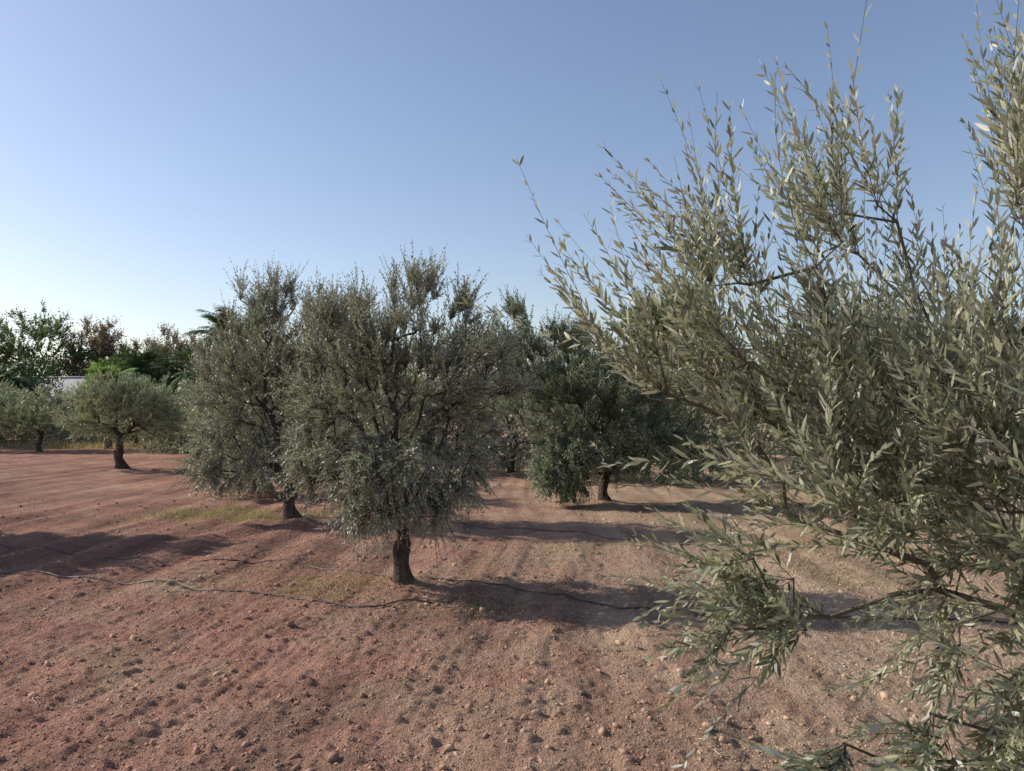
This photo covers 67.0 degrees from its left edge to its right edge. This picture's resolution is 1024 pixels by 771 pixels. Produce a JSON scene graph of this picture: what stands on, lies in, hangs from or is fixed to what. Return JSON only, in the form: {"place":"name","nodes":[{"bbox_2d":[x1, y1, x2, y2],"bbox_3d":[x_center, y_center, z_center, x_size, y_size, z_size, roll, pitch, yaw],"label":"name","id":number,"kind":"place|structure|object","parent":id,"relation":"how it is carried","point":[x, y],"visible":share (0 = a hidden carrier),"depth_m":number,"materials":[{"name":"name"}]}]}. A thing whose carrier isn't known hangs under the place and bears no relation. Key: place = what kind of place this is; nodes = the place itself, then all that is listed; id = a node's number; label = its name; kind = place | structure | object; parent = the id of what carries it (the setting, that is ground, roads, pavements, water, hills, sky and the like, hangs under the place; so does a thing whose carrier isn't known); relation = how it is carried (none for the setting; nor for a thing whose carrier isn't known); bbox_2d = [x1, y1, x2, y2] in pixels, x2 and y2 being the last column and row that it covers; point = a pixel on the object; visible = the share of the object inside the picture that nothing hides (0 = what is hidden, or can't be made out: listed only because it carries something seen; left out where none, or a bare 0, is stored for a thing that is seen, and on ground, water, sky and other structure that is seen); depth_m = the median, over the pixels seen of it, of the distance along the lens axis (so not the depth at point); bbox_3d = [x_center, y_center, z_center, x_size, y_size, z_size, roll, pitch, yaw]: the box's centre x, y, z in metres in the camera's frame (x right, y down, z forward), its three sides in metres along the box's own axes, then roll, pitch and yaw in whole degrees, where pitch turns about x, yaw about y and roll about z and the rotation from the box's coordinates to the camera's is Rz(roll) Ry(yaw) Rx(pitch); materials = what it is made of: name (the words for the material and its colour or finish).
{"place":"outdoors","nodes":[
{"label":"outdoors","id":0,"kind":"place"},
{"bbox_2d":[0,413,1023,770],"bbox_3d":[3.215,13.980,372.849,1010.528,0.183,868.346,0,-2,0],"label":"ground","id":1,"kind":"structure","parent":0,"point":[84,477],"depth_m":5.69,"materials":[{"name":"red soil"}]},
{"bbox_2d":[0,314,18,366],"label":"deciduous tree","id":2,"kind":"object","parent":1,"relation":"on","point":[4,359],"visible":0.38,"depth_m":48.35,"materials":[{"name":"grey plant"}]},
{"bbox_2d":[0,378,28,437],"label":"olive tree","id":3,"kind":"object","parent":1,"relation":"on","point":[10,393],"visible":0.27,"depth_m":32.53,"materials":[{"name":"green plant"}]},
{"bbox_2d":[0,377,33,430],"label":"olive tree","id":4,"kind":"object","parent":1,"relation":"on","point":[4,388],"visible":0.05,"depth_m":35.71,"materials":[{"name":"green plant"}]},
{"bbox_2d":[0,358,48,441],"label":"palm tree","id":5,"kind":"object","parent":1,"relation":"on","point":[12,370],"visible":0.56,"depth_m":40.20,"materials":[{"name":"green plant"}]},
{"bbox_2d":[2,355,70,440],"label":"hedge","id":6,"kind":"object","parent":1,"relation":"on","point":[28,371],"visible":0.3,"depth_m":42.73,"materials":[{"name":"green plant"}]},
{"bbox_2d":[0,300,83,376],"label":"deciduous tree","id":7,"kind":"object","parent":1,"relation":"on","point":[39,334],"visible":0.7,"depth_m":47.66,"materials":[{"name":"green plant"}]},
{"bbox_2d":[0,384,90,451],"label":"olive tree","id":8,"kind":"object","parent":1,"relation":"on","point":[33,407],"visible":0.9,"depth_m":31.05,"materials":[{"name":"green plant"}]},
{"bbox_2d":[49,314,117,378],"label":"deciduous tree","id":9,"kind":"object","parent":1,"relation":"on","point":[82,336],"visible":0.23,"depth_m":48.44,"materials":[{"name":"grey plant"}]},
{"bbox_2d":[25,376,170,438],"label":"garden wall","id":10,"kind":"structure","parent":1,"relation":"on","point":[67,382],"depth_m":45.29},
{"bbox_2d":[19,342,188,436],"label":"hedge","id":11,"kind":"object","parent":1,"relation":"on","point":[84,352],"visible":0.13,"depth_m":47.55,"materials":[{"name":"green plant"}]},
{"bbox_2d":[78,315,134,378],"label":"deciduous tree","id":12,"kind":"object","parent":1,"relation":"on","point":[100,345],"visible":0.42,"depth_m":47.57,"materials":[{"name":"grey plant"}]},
{"bbox_2d":[72,362,140,448],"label":"palm tree","id":13,"kind":"object","parent":1,"relation":"on","point":[102,368],"visible":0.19,"depth_m":32.65,"materials":[{"name":"green plant"}]},
{"bbox_2d":[40,365,187,468],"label":"olive tree","id":14,"kind":"object","parent":1,"relation":"on","point":[112,398],"visible":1,"depth_m":21.51,"materials":[{"name":"green plant"}]},
{"bbox_2d":[108,343,166,440],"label":"palm tree","id":15,"kind":"object","parent":1,"relation":"on","point":[136,361],"visible":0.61,"depth_m":41.75,"materials":[{"name":"green plant"}]},
{"bbox_2d":[96,383,178,446],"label":"olive tree","id":16,"kind":"object","parent":1,"relation":"on","point":[136,440],"visible":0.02,"depth_m":34.63,"materials":[{"name":"green plant"}]},
{"bbox_2d":[116,336,168,373],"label":"deciduous tree","id":17,"kind":"object","parent":1,"relation":"on","point":[135,344],"visible":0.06,"depth_m":48.86,"materials":[{"name":"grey plant"}]},
{"bbox_2d":[0,415,319,444],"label":"hedge","id":18,"kind":"object","parent":1,"relation":"on","point":[27,433],"visible":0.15,"depth_m":37.77,"materials":[{"name":"green plant"}]},
{"bbox_2d":[136,321,185,396],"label":"deciduous tree","id":19,"kind":"object","parent":1,"relation":"on","point":[164,332],"visible":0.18,"depth_m":47.53,"materials":[{"name":"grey plant"}]},
{"bbox_2d":[149,350,192,433],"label":"palm tree","id":20,"kind":"object","parent":1,"relation":"on","point":[170,378],"visible":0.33,"depth_m":41.58,"materials":[{"name":"green plant"}]},
{"bbox_2d":[126,373,228,453],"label":"olive tree","id":21,"kind":"object","parent":1,"relation":"on","point":[180,440],"visible":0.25,"depth_m":30.18,"materials":[{"name":"green plant"}]},
{"bbox_2d":[167,328,209,369],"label":"deciduous tree","id":22,"kind":"object","parent":1,"relation":"on","point":[186,344],"visible":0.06,"depth_m":47.53,"materials":[{"name":"green plant"}]},
{"bbox_2d":[0,544,388,575],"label":"irrigation hose","id":23,"kind":"object","parent":1,"relation":"on","point":[197,561],"visible":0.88,"depth_m":8.36,"materials":[{"name":"black plastic"}]},
{"bbox_2d":[169,341,222,436],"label":"palm tree","id":24,"kind":"object","parent":1,"relation":"on","point":[177,381],"visible":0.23,"depth_m":35.44,"materials":[{"name":"green plant"}]},
{"bbox_2d":[165,375,275,460],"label":"olive tree","id":25,"kind":"object","parent":1,"relation":"on","point":[194,414],"visible":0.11,"depth_m":25.38,"materials":[{"name":"green plant"}]},
{"bbox_2d":[182,305,270,441],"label":"palm tree","id":26,"kind":"object","parent":1,"relation":"on","point":[213,318],"visible":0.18,"depth_m":27.48,"materials":[{"name":"green plant"}]},
{"bbox_2d":[84,355,378,440],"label":"hedge","id":27,"kind":"object","parent":1,"relation":"on","point":[111,361],"visible":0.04,"depth_m":42.63,"materials":[{"name":"green plant"}]},
{"bbox_2d":[0,570,464,606],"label":"irrigation hose","id":28,"kind":"object","parent":1,"relation":"on","point":[238,591],"visible":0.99,"depth_m":7.02,"materials":[{"name":"black plastic"}]},
{"bbox_2d":[194,371,315,474],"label":"olive tree","id":29,"kind":"object","parent":1,"relation":"on","point":[267,431],"visible":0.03,"depth_m":19.42,"materials":[{"name":"green plant"}]},
{"bbox_2d":[186,325,327,499],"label":"olive tree","id":30,"kind":"object","parent":1,"relation":"on","point":[257,490],"visible":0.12,"depth_m":14.43,"materials":[{"name":"green plant"}]},
{"bbox_2d":[160,255,402,520],"bbox_3d":[-3.343,0.002,11.341,3.511,4.117,2.319,0,-2,0],"label":"olive tree","id":31,"kind":"object","parent":1,"relation":"on","point":[257,364],"visible":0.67,"depth_m":11.07,"materials":[{"name":"green plant"}]},
{"bbox_2d":[265,393,336,448],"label":"olive tree","id":32,"kind":"object","parent":1,"relation":"on","point":[320,431],"visible":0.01,"depth_m":32.23,"materials":[{"name":"green plant"}]},
{"bbox_2d":[331,370,440,449],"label":"olive tree","id":33,"kind":"object","parent":1,"relation":"on","point":[386,416],"depth_m":28.20,"materials":[{"name":"green plant"}]},
{"bbox_2d":[330,345,451,472],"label":"olive tree","id":34,"kind":"object","parent":1,"relation":"on","point":[413,419],"visible":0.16,"depth_m":20.05,"materials":[{"name":"green plant"}]},
{"bbox_2d":[253,241,551,584],"bbox_3d":[-1.022,0.256,7.225,2.805,3.437,2.018,0,-2,0],"label":"olive tree","id":35,"kind":"object","parent":1,"relation":"on","point":[388,480],"visible":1,"depth_m":7.08,"materials":[{"name":"green plant"}]},
{"bbox_2d":[398,749,408,761],"bbox_3d":[-0.504,1.724,3.605,0.037,0.013,0.124,0,-2,10],"label":"twig","id":36,"kind":"object","parent":1,"relation":"on","point":[403,757],"visible":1,"depth_m":3.59,"materials":[{"name":"brown wood"}]},
{"bbox_2d":[385,368,514,463],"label":"olive tree","id":37,"kind":"object","parent":1,"relation":"on","point":[488,435],"visible":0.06,"depth_m":23.70,"materials":[{"name":"green plant"}]},
{"bbox_2d":[11,555,991,770],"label":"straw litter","id":38,"kind":"object","parent":1,"relation":"on","point":[439,665],"visible":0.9,"depth_m":5.21,"materials":[{"name":"beige plant"}]},
{"bbox_2d":[0,439,1015,508],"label":"dry grass","id":39,"kind":"structure","parent":1,"relation":"on","point":[96,445],"depth_m":34.20,"materials":[{"name":"beige plant"}]},
{"bbox_2d":[424,319,592,476],"bbox_3d":[-0.111,0.363,20.279,3.768,4.164,3.975,-2,-3,45],"label":"olive tree","id":40,"kind":"object","parent":1,"relation":"on","point":[513,459],"visible":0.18,"depth_m":19.84,"materials":[{"name":"green plant"}]},
{"bbox_2d":[0,497,1022,770],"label":"soil clods","id":41,"kind":"object","parent":1,"relation":"on","point":[332,757],"visible":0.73,"depth_m":4.74,"materials":[{"name":"brown soil"}]},
{"bbox_2d":[459,386,582,456],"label":"olive tree","id":42,"kind":"object","parent":1,"relation":"on","point":[524,438],"visible":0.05,"depth_m":27.62,"materials":[{"name":"green plant"}]},
{"bbox_2d":[512,322,672,481],"bbox_3d":[1.774,0.341,18.029,3.329,4.011,3.567,-1,-2,27],"label":"olive tree","id":43,"kind":"object","parent":1,"relation":"on","point":[546,437],"visible":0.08,"depth_m":17.75,"materials":[{"name":"green plant"}]},
{"bbox_2d":[379,363,810,437],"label":"hedge","id":44,"kind":"object","parent":1,"relation":"on","point":[761,427],"visible":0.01,"depth_m":46.36,"materials":[{"name":"green plant"}]},
{"bbox_2d":[475,285,716,504],"bbox_3d":[1.414,0.180,13.607,4.269,3.958,2.613,0,-2,0],"label":"olive tree","id":45,"kind":"object","parent":1,"relation":"on","point":[574,462],"visible":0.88,"depth_m":13.30,"materials":[{"name":"green plant"}]},
{"bbox_2d":[304,514,917,548],"bbox_3d":[0.908,1.939,10.379,8.290,0.129,1.136,-1,-2,19],"label":"irrigation hose","id":46,"kind":"object","parent":1,"relation":"on","point":[589,533],"visible":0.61,"depth_m":10.16,"materials":[{"name":"black plastic"}]},
{"bbox_2d":[586,369,732,461],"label":"olive tree","id":47,"kind":"object","parent":1,"relation":"on","point":[688,413],"visible":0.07,"depth_m":23.52,"materials":[{"name":"green plant"}]},
{"bbox_2d":[614,284,731,430],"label":"evergreen tree","id":48,"kind":"object","parent":1,"relation":"on","point":[653,314],"visible":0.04,"depth_m":30.04,"materials":[{"name":"green plant"}]},
{"bbox_2d":[608,337,754,486],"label":"olive tree","id":49,"kind":"object","parent":1,"relation":"on","point":[690,468],"visible":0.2,"depth_m":17.36,"materials":[{"name":"green plant"}]},
{"bbox_2d":[698,746,729,756],"bbox_3d":[0.929,1.691,3.584,0.164,0.021,0.037,-2,-2,40],"label":"twig","id":50,"kind":"object","parent":1,"relation":"on","point":[715,750],"visible":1,"depth_m":3.57,"materials":[{"name":"brown wood"}]},
{"bbox_2d":[425,576,1023,624],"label":"irrigation hose","id":51,"kind":"object","parent":1,"relation":"on","point":[671,608],"visible":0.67,"depth_m":6.62,"materials":[{"name":"black plastic"}]},
{"bbox_2d":[455,0,1023,770],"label":"olive tree","id":52,"kind":"object","parent":1,"relation":"on","point":[955,364],"visible":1,"depth_m":2.48,"materials":[{"name":"green plant"}]},
{"bbox_2d":[727,359,774,440],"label":"evergreen tree","id":53,"kind":"object","parent":1,"relation":"on","point":[755,418],"depth_m":41.83,"materials":[{"name":"green plant"}]},
{"bbox_2d":[700,359,807,462],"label":"olive tree","id":54,"kind":"object","parent":1,"relation":"on","point":[738,445],"visible":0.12,"depth_m":25.49,"materials":[{"name":"green plant"}]},
{"bbox_2d":[770,412,917,481],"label":"olive tree","id":55,"kind":"object","parent":1,"relation":"on","point":[794,462],"depth_m":17.60,"materials":[{"name":"green plant"}]},
{"bbox_2d":[731,283,985,536],"bbox_3d":[4.361,0.331,9.792,3.078,3.413,2.680,1,-2,-33],"label":"olive tree","id":56,"kind":"object","parent":1,"relation":"on","point":[835,374],"visible":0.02,"depth_m":9.69,"materials":[{"name":"green plant"}]},
{"bbox_2d":[797,352,988,503],"bbox_3d":[6.651,0.574,14.053,3.402,3.315,3.524,0,-2,0],"label":"olive tree","id":57,"kind":"object","parent":1,"relation":"on","point":[808,483],"depth_m":13.70,"materials":[{"name":"green plant"}]},
{"bbox_2d":[817,360,991,529],"bbox_3d":[5.805,0.591,11.616,2.486,3.182,3.283,-1,-2,27],"label":"olive tree","id":58,"kind":"object","parent":1,"relation":"on","point":[930,502],"visible":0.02,"depth_m":10.75,"materials":[{"name":"green plant"}]},
{"bbox_2d":[969,306,1023,403],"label":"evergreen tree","id":59,"kind":"object","parent":1,"relation":"on","point":[1015,344],"visible":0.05,"depth_m":35.26,"materials":[{"name":"green plant"}]},
{"bbox_2d":[980,334,1023,510],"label":"olive tree","id":60,"kind":"object","parent":1,"relation":"on","point":[1022,341],"depth_m":12.68,"materials":[{"name":"green plant"}]},
{"bbox_2d":[0,0,1023,412],"label":"sky","id":61,"kind":"structure","parent":0,"point":[146,146],"materials":[{"name":"blue"}]},
{"bbox_2d":[104,501,990,622],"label":"dry grass","id":62,"kind":"structure","parent":0,"point":[248,516],"depth_m":8.26,"materials":[{"name":"plant"}]}
]}

